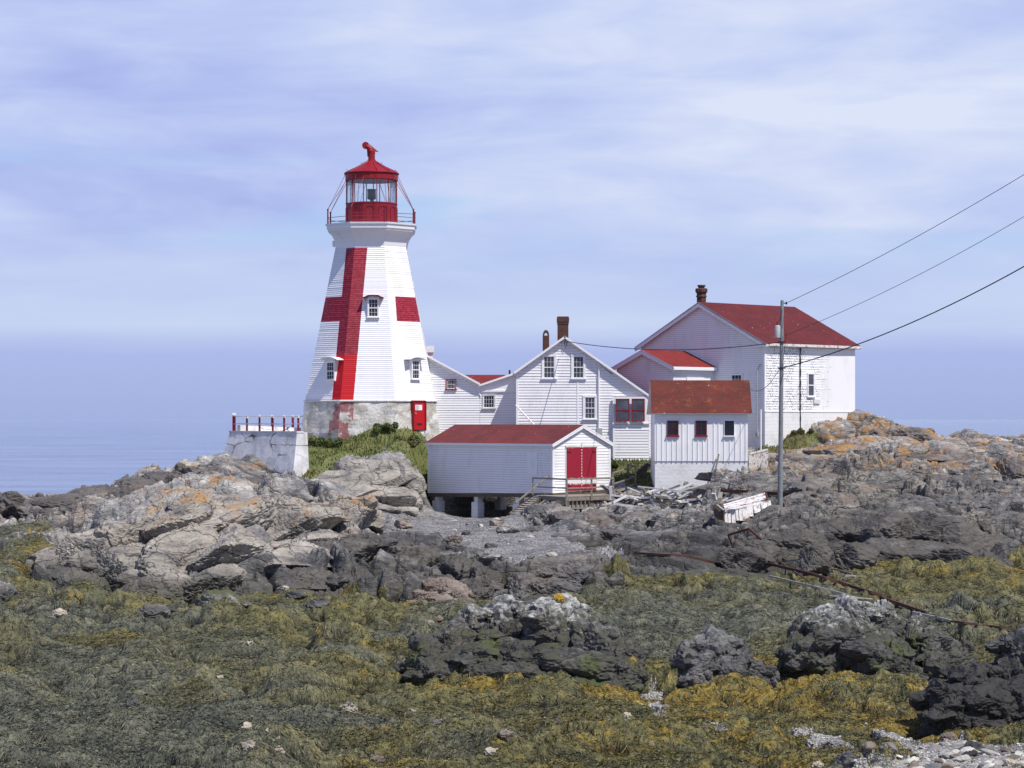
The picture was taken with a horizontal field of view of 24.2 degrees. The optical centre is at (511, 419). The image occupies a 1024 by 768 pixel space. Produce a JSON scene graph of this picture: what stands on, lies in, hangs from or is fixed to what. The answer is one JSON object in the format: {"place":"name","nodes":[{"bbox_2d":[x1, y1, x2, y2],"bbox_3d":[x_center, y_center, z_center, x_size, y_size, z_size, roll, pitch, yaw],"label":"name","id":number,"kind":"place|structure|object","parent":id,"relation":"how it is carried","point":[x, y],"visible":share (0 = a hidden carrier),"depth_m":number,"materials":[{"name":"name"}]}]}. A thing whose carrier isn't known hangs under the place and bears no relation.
{"place":"outdoors","nodes":[
{"label":"outdoors","id":0,"kind":"place"},
{"bbox_2d":[383,497,623,563],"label":"gravel beach","id":1,"kind":"structure","parent":0,"point":[465,504],"depth_m":127.39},
{"bbox_2d":[394,519,412,528],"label":"boulder","id":2,"kind":"object","parent":1,"relation":"on","point":[401,523],"visible":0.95,"depth_m":122.20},
{"bbox_2d":[489,519,504,525],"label":"boulder","id":3,"kind":"object","parent":1,"relation":"on","point":[496,522],"visible":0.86,"depth_m":129.16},
{"bbox_2d":[496,523,520,532],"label":"boulder","id":4,"kind":"object","parent":1,"relation":"on","point":[509,528],"visible":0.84,"depth_m":124.39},
{"bbox_2d":[425,424,613,517],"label":"boathouse","id":5,"kind":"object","parent":1,"relation":"on","point":[479,462],"visible":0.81,"depth_m":141.07,"materials":[{"name":"white paint"}]},
{"bbox_2d":[566,448,580,490],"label":"door","id":6,"kind":"structure","parent":5,"relation":"in","point":[573,455],"depth_m":139.11,"materials":[{"name":"paint"}]},
{"bbox_2d":[581,447,595,489],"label":"door","id":7,"kind":"structure","parent":5,"relation":"in","point":[588,454],"depth_m":139.96,"materials":[{"name":"paint"}]},
{"bbox_2d":[509,475,548,515],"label":"timber stairs","id":8,"kind":"structure","parent":1,"relation":"on","point":[524,504],"depth_m":135.34,"materials":[{"name":"grey wood"}]},
{"bbox_2d":[520,501,573,525],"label":"boulder","id":9,"kind":"object","parent":1,"relation":"on","point":[534,514],"visible":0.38,"depth_m":130.56,"materials":[{"name":"stone"}]},
{"bbox_2d":[386,473,1023,767],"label":"pebbles","id":10,"kind":"object","parent":1,"relation":"on","point":[516,559],"visible":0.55,"depth_m":116.71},
{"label":"stone","id":11,"kind":"object","parent":1,"relation":"on","visible":0},
{"bbox_2d":[443,534,462,543],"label":"stone","id":12,"kind":"object","parent":11,"relation":"on","point":[456,538],"visible":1,"depth_m":102.77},
{"bbox_2d":[0,409,1023,603],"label":"bedrock","id":13,"kind":"structure","parent":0,"point":[878,466],"depth_m":114.49,"materials":[{"name":"stone"}]},
{"bbox_2d":[0,463,261,520],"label":"rock ridge","id":14,"kind":"object","parent":13,"relation":"attached to","point":[11,502],"visible":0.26,"depth_m":123.92,"materials":[{"name":"stone"}]},
{"bbox_2d":[27,486,385,604],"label":"rock mound","id":15,"kind":"object","parent":13,"relation":"attached to","point":[167,541],"visible":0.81,"depth_m":97.63,"materials":[{"name":"stone"}]},
{"bbox_2d":[224,425,308,476],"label":"retaining wall","id":16,"kind":"structure","parent":13,"relation":"on","point":[279,450],"depth_m":144.41,"materials":[{"name":"white concrete"}]},
{"bbox_2d":[232,413,302,430],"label":"guard railing","id":17,"kind":"object","parent":16,"relation":"on","point":[234,416],"visible":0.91,"depth_m":147.45,"materials":[{"name":"metal"}]},
{"bbox_2d":[310,459,426,517],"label":"rock dome","id":18,"kind":"object","parent":13,"relation":"on","point":[397,482],"visible":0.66,"depth_m":140.66,"materials":[{"name":"stone"}]},
{"bbox_2d":[274,532,506,600],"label":"rock ridge","id":19,"kind":"object","parent":13,"relation":"attached to","point":[480,580],"visible":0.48,"depth_m":95.40,"materials":[{"name":"stone"}]},
{"bbox_2d":[479,551,501,561],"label":"slab","id":20,"kind":"object","parent":19,"relation":"on","point":[487,556],"depth_m":96.40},
{"bbox_2d":[426,355,479,432],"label":"link building","id":21,"kind":"structure","parent":13,"relation":"on","point":[456,395],"depth_m":150.99,"materials":[{"name":"white paint"}]},
{"bbox_2d":[426,346,433,357],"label":"roof ventilator","id":22,"kind":"object","parent":21,"relation":"on","point":[430,350],"visible":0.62,"depth_m":154.40,"materials":[{"name":"white paint"}]},
{"bbox_2d":[445,379,456,389],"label":"window","id":23,"kind":"structure","parent":21,"relation":"in","point":[450,383],"depth_m":150.97,"materials":[{"name":"red paint"}]},
{"bbox_2d":[466,375,504,383],"bbox_3d":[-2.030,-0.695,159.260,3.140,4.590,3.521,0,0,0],"label":"roof","id":24,"kind":"structure","parent":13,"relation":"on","point":[480,379],"depth_m":160.06,"materials":[{"name":"red"}]},
{"bbox_2d":[479,370,515,423],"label":"link shed","id":25,"kind":"structure","parent":13,"relation":"on","point":[497,400],"depth_m":150.98,"materials":[{"name":"white paint"}]},
{"bbox_2d":[482,394,495,408],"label":"window","id":26,"kind":"structure","parent":25,"relation":"in","point":[488,399],"depth_m":150.97,"materials":[{"name":"white paint"}]},
{"bbox_2d":[496,561,589,600],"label":"rock outcrop","id":27,"kind":"object","parent":13,"relation":"on","point":[558,578],"visible":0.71,"depth_m":94.82,"materials":[{"name":"grey stone"}]},
{"bbox_2d":[532,477,613,508],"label":"timber deck","id":28,"kind":"structure","parent":13,"relation":"on","point":[574,501],"depth_m":135.54,"materials":[{"name":"grey wood"}]},
{"bbox_2d":[513,316,650,460],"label":"keeper house","id":29,"kind":"structure","parent":13,"relation":"on","point":[561,381],"depth_m":149.58,"materials":[{"name":"white paint"}]},
{"bbox_2d":[541,354,556,378],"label":"window","id":30,"kind":"structure","parent":29,"relation":"in","point":[548,360],"depth_m":149.57,"materials":[{"name":"white paint"}]},
{"bbox_2d":[570,354,585,378],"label":"window","id":31,"kind":"structure","parent":29,"relation":"in","point":[578,361],"depth_m":149.53,"materials":[{"name":"white paint"}]},
{"bbox_2d":[582,395,597,419],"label":"window","id":32,"kind":"structure","parent":29,"relation":"in","point":[589,401],"depth_m":149.53,"materials":[{"name":"white paint"}]},
{"bbox_2d":[616,399,628,420],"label":"window","id":33,"kind":"structure","parent":29,"relation":"in","point":[622,405],"depth_m":149.17,"materials":[{"name":"glass"}]},
{"bbox_2d":[632,399,644,420],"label":"window","id":34,"kind":"structure","parent":29,"relation":"in","point":[638,405],"depth_m":149.17,"materials":[{"name":"glass"}]},
{"bbox_2d":[521,509,702,549],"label":"rock ledge","id":35,"kind":"object","parent":13,"relation":"on","point":[600,517],"visible":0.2,"depth_m":125.21,"materials":[{"name":"stone"}]},
{"bbox_2d":[606,464,636,492],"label":"walkway","id":36,"kind":"structure","parent":13,"relation":"on","point":[618,489],"depth_m":140.29,"materials":[{"name":"grey wood"}]},
{"bbox_2d":[611,350,716,393],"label":"gabled annex","id":37,"kind":"object","parent":13,"relation":"on","point":[641,369],"visible":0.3,"depth_m":151.99,"materials":[{"name":"white paint"}]},
{"bbox_2d":[633,552,719,564],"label":"rusty rail","id":38,"kind":"object","parent":13,"relation":"on","point":[677,555],"visible":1,"depth_m":105.76,"materials":[{"name":"metal"}]},
{"bbox_2d":[647,380,751,495],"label":"battened shed","id":39,"kind":"structure","parent":13,"relation":"on","point":[698,426],"depth_m":138.00,"materials":[{"name":"white paint"}]},
{"bbox_2d":[666,421,678,436],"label":"window","id":40,"kind":"structure","parent":39,"relation":"in","point":[672,426],"depth_m":137.96,"materials":[{"name":"glass"}]},
{"bbox_2d":[695,421,707,436],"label":"window","id":41,"kind":"structure","parent":39,"relation":"in","point":[700,426],"depth_m":137.96,"materials":[{"name":"glass"}]},
{"bbox_2d":[723,421,734,436],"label":"window","id":42,"kind":"structure","parent":39,"relation":"in","point":[728,425],"depth_m":137.96,"materials":[{"name":"glass"}]},
{"bbox_2d":[634,285,861,449],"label":"house","id":43,"kind":"structure","parent":13,"relation":"on","point":[818,389],"depth_m":153.12,"materials":[{"name":"white paint"}]},
{"bbox_2d":[731,374,742,379],"bbox_3d":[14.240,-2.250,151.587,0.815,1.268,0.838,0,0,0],"label":"window","id":44,"kind":"structure","parent":43,"relation":"in","point":[733,376],"depth_m":151.56,"materials":[{"name":"white paint"}]},
{"bbox_2d":[806,373,815,396],"bbox_3d":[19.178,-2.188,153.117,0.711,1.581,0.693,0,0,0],"label":"window","id":45,"kind":"structure","parent":43,"relation":"in","point":[810,376],"depth_m":153.12,"materials":[{"name":"white paint"}]},
{"bbox_2d":[749,449,767,467],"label":"plank fence","id":46,"kind":"object","parent":13,"relation":"on","point":[757,459],"visible":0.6,"depth_m":142.34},
{"bbox_2d":[760,409,761,449],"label":"vent pipe","id":47,"kind":"object","parent":13,"relation":"on","point":[760,429],"visible":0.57,"depth_m":144.46,"materials":[{"name":"white paint"}]},
{"bbox_2d":[693,471,838,506],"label":"rock steps","id":48,"kind":"object","parent":13,"relation":"on","point":[797,490],"visible":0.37,"depth_m":126.62,"materials":[{"name":"stone"}]},
{"bbox_2d":[638,486,692,492],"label":"board","id":49,"kind":"object","parent":48,"relation":"on","point":[665,489],"visible":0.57,"depth_m":132.51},
{"bbox_2d":[713,492,770,528],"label":"broken crib","id":50,"kind":"object","parent":48,"relation":"on","point":[746,506],"visible":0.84,"depth_m":116.73,"materials":[{"name":"white wood"}]},
{"bbox_2d":[684,489,816,497],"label":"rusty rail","id":51,"kind":"object","parent":48,"relation":"on","point":[768,492],"visible":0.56,"depth_m":127.76,"materials":[{"name":"metal"}]},
{"bbox_2d":[825,492,859,508],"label":"boulder","id":52,"kind":"object","parent":48,"relation":"on","point":[845,500],"visible":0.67,"depth_m":118.36,"materials":[{"name":"stone"}]},
{"bbox_2d":[775,300,786,505],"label":"utility pole","id":53,"kind":"object","parent":13,"relation":"on","point":[779,331],"visible":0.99,"depth_m":119.91,"materials":[{"name":"grey wood"}]},
{"bbox_2d":[566,341,777,349],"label":"service cable","id":54,"kind":"object","parent":53,"relation":"attached to","point":[674,349],"visible":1,"depth_m":132.65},
{"bbox_2d":[785,217,1022,335],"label":"power line","id":55,"kind":"object","parent":53,"relation":"attached to","point":[913,277],"visible":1,"depth_m":109.45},
{"bbox_2d":[785,266,1023,367],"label":"service cable","id":56,"kind":"object","parent":53,"relation":"attached to","point":[910,322],"visible":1,"depth_m":109.58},
{"bbox_2d":[789,175,1022,301],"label":"power line","id":57,"kind":"object","parent":53,"relation":"attached to","point":[911,239],"visible":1,"depth_m":109.86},
{"bbox_2d":[718,511,1013,575],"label":"rock cliff","id":58,"kind":"structure","parent":13,"relation":"attached to","point":[921,536],"depth_m":107.14,"materials":[{"name":"stone"}]},
{"bbox_2d":[727,528,784,560],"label":"rusty rail","id":59,"kind":"object","parent":58,"relation":"on","point":[752,532],"visible":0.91,"depth_m":108.56,"materials":[{"name":"metal"}]},
{"bbox_2d":[780,559,852,574],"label":"bar","id":60,"kind":"object","parent":58,"relation":"on","point":[834,568],"visible":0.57,"depth_m":104.28,"materials":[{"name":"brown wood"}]},
{"bbox_2d":[803,413,1023,480],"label":"rock crest","id":61,"kind":"object","parent":13,"relation":"attached to","point":[1010,468],"visible":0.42,"depth_m":143.98,"materials":[{"name":"stone"}]},
{"bbox_2d":[871,474,1023,519],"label":"rock cliff","id":62,"kind":"structure","parent":13,"relation":"attached to","point":[1000,505],"depth_m":121.67,"materials":[{"name":"stone"}]},
{"bbox_2d":[0,420,1023,494],"bbox_3d":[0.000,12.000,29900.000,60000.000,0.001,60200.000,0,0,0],"label":"sea","id":63,"kind":"structure","parent":0,"point":[45,457],"depth_m":1131.40,"materials":[{"name":"liquid"}]},
{"bbox_2d":[0,0,1023,419],"label":"sky","id":64,"kind":"structure","parent":0,"point":[171,171],"materials":[{"name":"blue"}]},
{"bbox_2d":[301,423,818,494],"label":"grass","id":65,"kind":"structure","parent":0,"point":[418,458],"depth_m":146.03,"materials":[{"name":"plant"}]},
{"bbox_2d":[308,437,324,446],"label":"shrub","id":66,"kind":"object","parent":65,"relation":"on","point":[319,441],"visible":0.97,"depth_m":146.29,"materials":[{"name":"green plant"}]},
{"bbox_2d":[323,437,343,447],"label":"shrub","id":67,"kind":"object","parent":65,"relation":"on","point":[338,442],"visible":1,"depth_m":145.82,"materials":[{"name":"green plant"}]},
{"bbox_2d":[302,142,439,440],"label":"lighthouse","id":68,"kind":"object","parent":65,"relation":"on","point":[370,368],"visible":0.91,"depth_m":149.37,"materials":[{"name":"paint"}]},
{"bbox_2d":[319,357,343,380],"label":"window","id":69,"kind":"structure","parent":68,"relation":"in","point":[332,362],"depth_m":148.73,"materials":[{"name":"white paint"}]},
{"bbox_2d":[363,295,383,317],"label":"window","id":70,"kind":"structure","parent":68,"relation":"in","point":[372,300],"depth_m":148.81,"materials":[{"name":"white paint"}]},
{"bbox_2d":[404,357,426,379],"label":"window","id":71,"kind":"structure","parent":68,"relation":"in","point":[414,362],"depth_m":149.28,"materials":[{"name":"white paint"}]},
{"bbox_2d":[410,400,426,430],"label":"door","id":72,"kind":"structure","parent":68,"relation":"in","point":[418,407],"depth_m":148.84,"materials":[{"name":"red paint"}]},
{"bbox_2d":[371,422,398,432],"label":"shrub","id":73,"kind":"object","parent":65,"relation":"on","point":[386,427],"visible":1,"depth_m":146.91,"materials":[{"name":"green plant"}]},
{"bbox_2d":[395,433,420,448],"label":"shrub","id":74,"kind":"object","parent":65,"relation":"on","point":[414,439],"visible":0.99,"depth_m":146.31,"materials":[{"name":"green plant"}]},
{"bbox_2d":[611,459,618,472],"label":"shrub","id":75,"kind":"object","parent":65,"relation":"on","point":[614,464],"visible":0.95,"depth_m":145.42,"materials":[{"name":"green plant"}]},
{"bbox_2d":[634,458,650,476],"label":"porch steps","id":76,"kind":"structure","parent":65,"relation":"on","point":[645,467],"depth_m":142.94,"materials":[{"name":"grey wood"}]},
{"bbox_2d":[790,428,813,434],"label":"shrub","id":77,"kind":"object","parent":65,"relation":"on","point":[799,430],"visible":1,"depth_m":150.34,"materials":[{"name":"green plant"}]},
{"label":"shore","id":78,"kind":"structure","parent":0,"visible":0},
{"bbox_2d":[412,577,474,601],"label":"rock outcrop","id":79,"kind":"object","parent":78,"relation":"on","point":[440,589],"visible":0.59,"depth_m":89.95,"materials":[{"name":"stone"}]},
{"bbox_2d":[0,515,1023,767],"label":"rockweed","id":80,"kind":"object","parent":78,"relation":"on","point":[324,633],"depth_m":63.49,"materials":[{"name":"plant"}]},
{"bbox_2d":[0,581,18,602],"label":"boulder","id":81,"kind":"object","parent":80,"relation":"on","point":[8,589],"visible":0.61,"depth_m":89.61,"materials":[{"name":"grey stone"}]},
{"bbox_2d":[52,608,66,617],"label":"stone","id":82,"kind":"object","parent":80,"relation":"on","point":[58,612],"visible":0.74,"depth_m":84.42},
{"bbox_2d":[125,700,139,707],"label":"stone","id":83,"kind":"object","parent":80,"relation":"on","point":[132,703],"visible":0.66,"depth_m":57.58,"materials":[{"name":"grey stone"}]},
{"bbox_2d":[139,604,170,617],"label":"boulder","id":84,"kind":"object","parent":80,"relation":"on","point":[151,611],"visible":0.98,"depth_m":79.50,"materials":[{"name":"grey stone"}]},
{"bbox_2d":[195,589,251,607],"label":"boulder","id":85,"kind":"object","parent":80,"relation":"on","point":[208,595],"visible":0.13,"depth_m":83.54,"materials":[{"name":"stone"}]},
{"bbox_2d":[241,740,255,750],"bbox_3d":[-5.342,6.737,48.971,0.429,0.334,0.309,0,0,-24],"label":"stone","id":86,"kind":"object","parent":80,"relation":"on","point":[247,745],"visible":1,"depth_m":48.87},
{"bbox_2d":[285,590,307,598],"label":"boulder","id":87,"kind":"object","parent":80,"relation":"on","point":[294,594],"visible":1,"depth_m":88.02,"materials":[{"name":"grey stone"}]},
{"bbox_2d":[307,596,330,608],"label":"boulder","id":88,"kind":"object","parent":80,"relation":"on","point":[319,602],"visible":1,"depth_m":84.47,"materials":[{"name":"grey stone"}]},
{"bbox_2d":[338,702,357,712],"bbox_3d":[-3.961,7.002,57.644,0.514,0.398,0.407,0,0,0],"label":"stone","id":89,"kind":"object","parent":80,"relation":"on","point":[350,707],"visible":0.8,"depth_m":57.53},
{"bbox_2d":[484,747,497,755],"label":"stone","id":90,"kind":"object","parent":80,"relation":"on","point":[490,751],"visible":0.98,"depth_m":50.34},
{"bbox_2d":[497,728,513,741],"bbox_3d":[-0.115,6.812,51.116,0.429,0.371,0.316,0,0,-12],"label":"boulder","id":91,"kind":"object","parent":80,"relation":"on","point":[505,734],"visible":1,"depth_m":51.01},
{"bbox_2d":[769,575,841,593],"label":"bar","id":92,"kind":"object","parent":80,"relation":"on","point":[801,583],"visible":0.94,"depth_m":97.15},
{"bbox_2d":[769,562,926,613],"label":"rusty rail","id":93,"kind":"object","parent":80,"relation":"on","point":[850,586],"visible":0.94,"depth_m":97.23,"materials":[{"name":"metal"}]},
{"bbox_2d":[912,611,950,621],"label":"bar","id":94,"kind":"object","parent":80,"relation":"on","point":[931,616],"visible":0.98,"depth_m":82.74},
{"bbox_2d":[950,620,1016,629],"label":"rusty rail","id":95,"kind":"object","parent":80,"relation":"on","point":[986,625],"visible":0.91,"depth_m":76.26,"materials":[{"name":"metal"}]},
{"bbox_2d":[394,592,648,693],"bbox_3d":[0.275,6.512,65.809,7.093,3.349,5.997,0,0,0],"label":"rock outcrop","id":96,"kind":"object","parent":78,"relation":"on","point":[496,636],"visible":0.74,"depth_m":64.86,"materials":[{"name":"stone"}]},
{"bbox_2d":[553,593,564,602],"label":"lichen","id":97,"kind":"object","parent":96,"relation":"on","point":[558,597],"visible":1,"depth_m":66.03},
{"bbox_2d":[667,624,779,687],"bbox_3d":[5.618,6.755,65.065,3.005,2.289,2.852,0,0,-17],"label":"rock outcrop","id":98,"kind":"object","parent":78,"relation":"on","point":[708,653],"visible":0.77,"depth_m":64.25,"materials":[{"name":"grey stone"}]},
{"bbox_2d":[631,675,1023,767],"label":"shell shingle","id":99,"kind":"object","parent":78,"relation":"on","point":[880,760],"visible":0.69,"depth_m":53.09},
{"bbox_2d":[832,751,860,767],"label":"boulder","id":100,"kind":"object","parent":99,"relation":"on","point":[844,759],"visible":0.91,"depth_m":50.15,"materials":[{"name":"grey stone"}]},
{"bbox_2d":[861,741,875,752],"bbox_3d":[7.564,6.968,50.693,0.338,0.261,0.537,-18,-10,12],"label":"stone","id":101,"kind":"object","parent":99,"relation":"on","point":[868,746],"visible":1,"depth_m":50.53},
{"bbox_2d":[882,742,897,752],"bbox_3d":[8.064,6.988,50.953,0.360,0.194,0.305,18,15,-9],"label":"stone","id":102,"kind":"object","parent":99,"relation":"on","point":[892,746],"visible":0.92,"depth_m":50.85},
{"bbox_2d":[902,756,918,763],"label":"stone","id":103,"kind":"object","parent":99,"relation":"on","point":[908,760],"visible":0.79,"depth_m":50.72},
{"bbox_2d":[907,760,918,767],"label":"stone","id":104,"kind":"object","parent":99,"relation":"on","point":[913,763],"visible":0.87,"depth_m":50.04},
{"bbox_2d":[926,744,940,751],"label":"stone","id":105,"kind":"object","parent":99,"relation":"on","point":[931,747],"visible":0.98,"depth_m":52.39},
{"bbox_2d":[925,763,942,767],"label":"stone","id":106,"kind":"object","parent":99,"relation":"on","point":[934,765],"visible":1,"depth_m":49.66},
{"bbox_2d":[938,751,953,758],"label":"stone","id":107,"kind":"object","parent":99,"relation":"on","point":[945,755],"visible":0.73,"depth_m":51.28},
{"bbox_2d":[939,732,957,741],"bbox_3d":[9.881,7.235,54.048,0.423,0.313,0.322,0,0,0],"label":"slab","id":108,"kind":"object","parent":99,"relation":"on","point":[951,736],"depth_m":54.00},
{"bbox_2d":[955,754,971,761],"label":"stone","id":109,"kind":"object","parent":99,"relation":"on","point":[962,758],"visible":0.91,"depth_m":50.65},
{"bbox_2d":[959,749,981,755],"bbox_3d":[9.793,7.249,51.097,0.492,0.378,0.477,0,0,37],"label":"boulder","id":110,"kind":"object","parent":99,"relation":"on","point":[973,752],"visible":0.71,"depth_m":50.96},
{"bbox_2d":[958,740,985,752],"bbox_3d":[10.019,7.176,52.035,0.592,0.370,0.431,0,0,0],"label":"slab","id":111,"kind":"object","parent":99,"relation":"on","point":[977,745],"depth_m":51.93,"materials":[{"name":"grey stone"}]},
{"bbox_2d":[980,748,996,755],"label":"stone","id":112,"kind":"object","parent":99,"relation":"on","point":[988,751],"visible":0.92,"depth_m":51.39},
{"bbox_2d":[1003,758,1023,767],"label":"boulder","id":113,"kind":"object","parent":99,"relation":"on","point":[1008,762],"visible":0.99,"depth_m":49.77,"materials":[{"name":"stone"}]},
{"bbox_2d":[775,593,976,681],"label":"rock outcrop","id":114,"kind":"object","parent":78,"relation":"on","point":[844,631],"visible":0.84,"depth_m":65.47,"materials":[{"name":"stone"}]},
{"bbox_2d":[908,624,1023,738],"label":"black boulder","id":115,"kind":"object","parent":78,"relation":"on","point":[976,694],"visible":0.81,"depth_m":55.52,"materials":[{"name":"stone"}]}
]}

